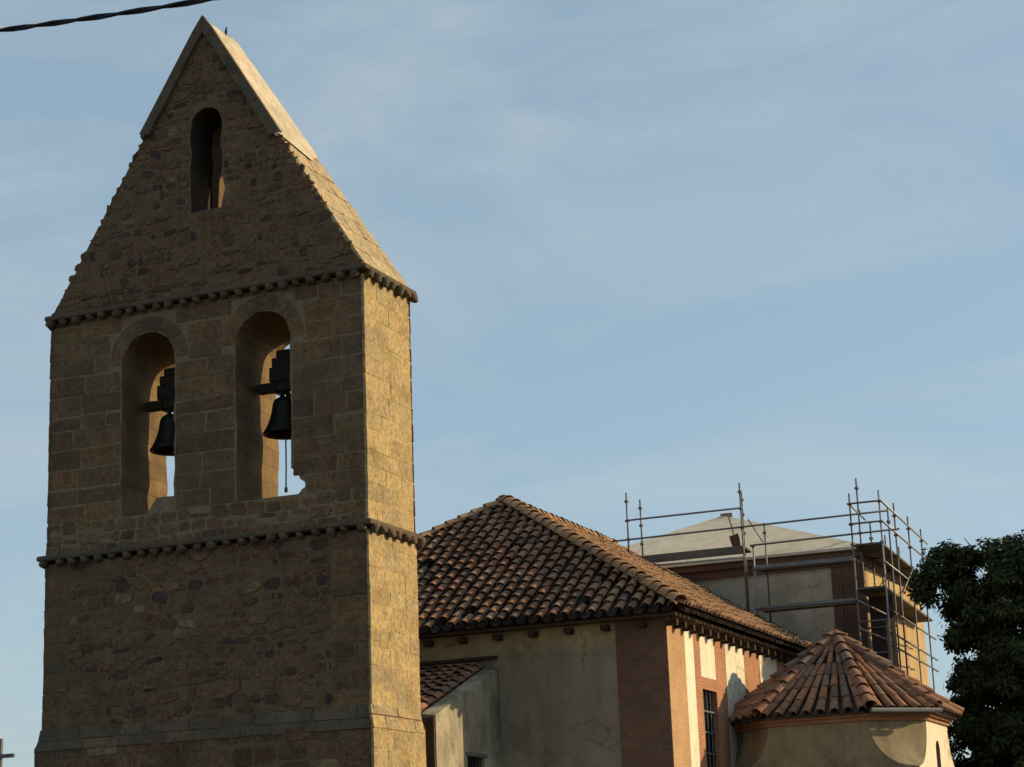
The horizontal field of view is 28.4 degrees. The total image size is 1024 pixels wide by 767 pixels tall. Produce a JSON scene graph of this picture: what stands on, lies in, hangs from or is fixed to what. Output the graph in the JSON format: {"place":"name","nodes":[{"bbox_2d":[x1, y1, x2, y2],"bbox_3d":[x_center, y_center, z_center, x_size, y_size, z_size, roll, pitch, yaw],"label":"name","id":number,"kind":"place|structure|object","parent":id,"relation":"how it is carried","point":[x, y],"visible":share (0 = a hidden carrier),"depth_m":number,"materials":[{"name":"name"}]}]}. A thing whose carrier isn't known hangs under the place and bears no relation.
{"place":"outdoors","nodes":[
{"label":"outdoors","id":0,"kind":"place"},
{"bbox_2d":[0,0,214,31],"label":"power cable","id":1,"kind":"object","parent":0,"point":[141,10],"visible":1,"depth_m":12.23,"materials":[{"name":"black rubber"}]},
{"bbox_2d":[0,0,1023,766],"label":"sky","id":2,"kind":"structure","parent":0,"point":[671,256],"materials":[{"name":"blue"}]},
{"label":"ground","id":3,"kind":"structure","parent":0,"visible":0},
{"bbox_2d":[0,739,14,766],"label":"grey cross","id":4,"kind":"object","parent":3,"relation":"on","point":[11,755],"visible":1,"depth_m":74.31,"materials":[{"name":"metal"}]},
{"bbox_2d":[34,15,425,766],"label":"bell tower","id":5,"kind":"structure","parent":3,"relation":"on","point":[224,605],"depth_m":36.81,"materials":[{"name":"stone"}]},
{"bbox_2d":[145,367,174,455],"bbox_3d":[-6.458,0.532,38.487,0.998,1.680,0.850,2,-15,-16],"label":"church bell","id":6,"kind":"object","parent":5,"relation":"in","point":[163,444],"visible":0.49,"depth_m":38.47,"materials":[{"name":"black metal"}]},
{"bbox_2d":[256,349,291,492],"bbox_3d":[-4.191,0.690,37.449,0.850,2.700,0.998,5,-16,-27],"label":"church bell","id":7,"kind":"object","parent":5,"relation":"in","point":[279,426],"visible":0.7,"depth_m":37.53,"materials":[{"name":"brown metal"}]},
{"bbox_2d":[419,656,501,766],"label":"porch","id":8,"kind":"object","parent":3,"relation":"on","point":[460,711],"visible":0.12,"depth_m":38.76,"materials":[{"name":"paint"}]},
{"bbox_2d":[466,752,487,766],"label":"window","id":9,"kind":"structure","parent":8,"relation":"in","point":[471,762],"depth_m":38.70,"materials":[{"name":"grey glass"}]},
{"bbox_2d":[416,495,811,766],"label":"church nave","id":10,"kind":"structure","parent":3,"relation":"on","point":[604,649],"depth_m":40.09,"materials":[{"name":"brown tile"}]},
{"bbox_2d":[703,690,716,766],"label":"window","id":11,"kind":"structure","parent":10,"relation":"in","point":[707,696],"depth_m":41.05,"materials":[{"name":"black glass"}]},
{"bbox_2d":[610,478,938,688],"bbox_3d":[7.163,8.549,51.293,7.700,11.220,7.401,-8,-15,22],"label":"scaffold","id":12,"kind":"object","parent":3,"relation":"on","point":[886,603],"visible":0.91,"depth_m":48.74,"materials":[{"name":"metal"}]},
{"bbox_2d":[727,514,740,545],"bbox_3d":[5.416,3.586,49.328,0.286,0.846,0.066,-7,-15,18],"label":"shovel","id":13,"kind":"object","parent":12,"relation":"on","point":[735,539],"visible":1,"depth_m":49.28,"materials":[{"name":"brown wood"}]},
{"bbox_2d":[625,512,928,685],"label":"crossing tower","id":14,"kind":"structure","parent":3,"relation":"on","point":[724,578],"depth_m":50.39,"materials":[{"name":"beige paint"}]},
{"bbox_2d":[728,629,963,766],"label":"octagonal chapel","id":15,"kind":"structure","parent":3,"relation":"on","point":[834,698],"depth_m":40.86,"materials":[{"name":"tile"}]},
{"bbox_2d":[903,529,1023,766],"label":"chestnut tree","id":16,"kind":"object","parent":3,"relation":"on","point":[986,613],"visible":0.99,"depth_m":46.01,"materials":[{"name":"green plant"}]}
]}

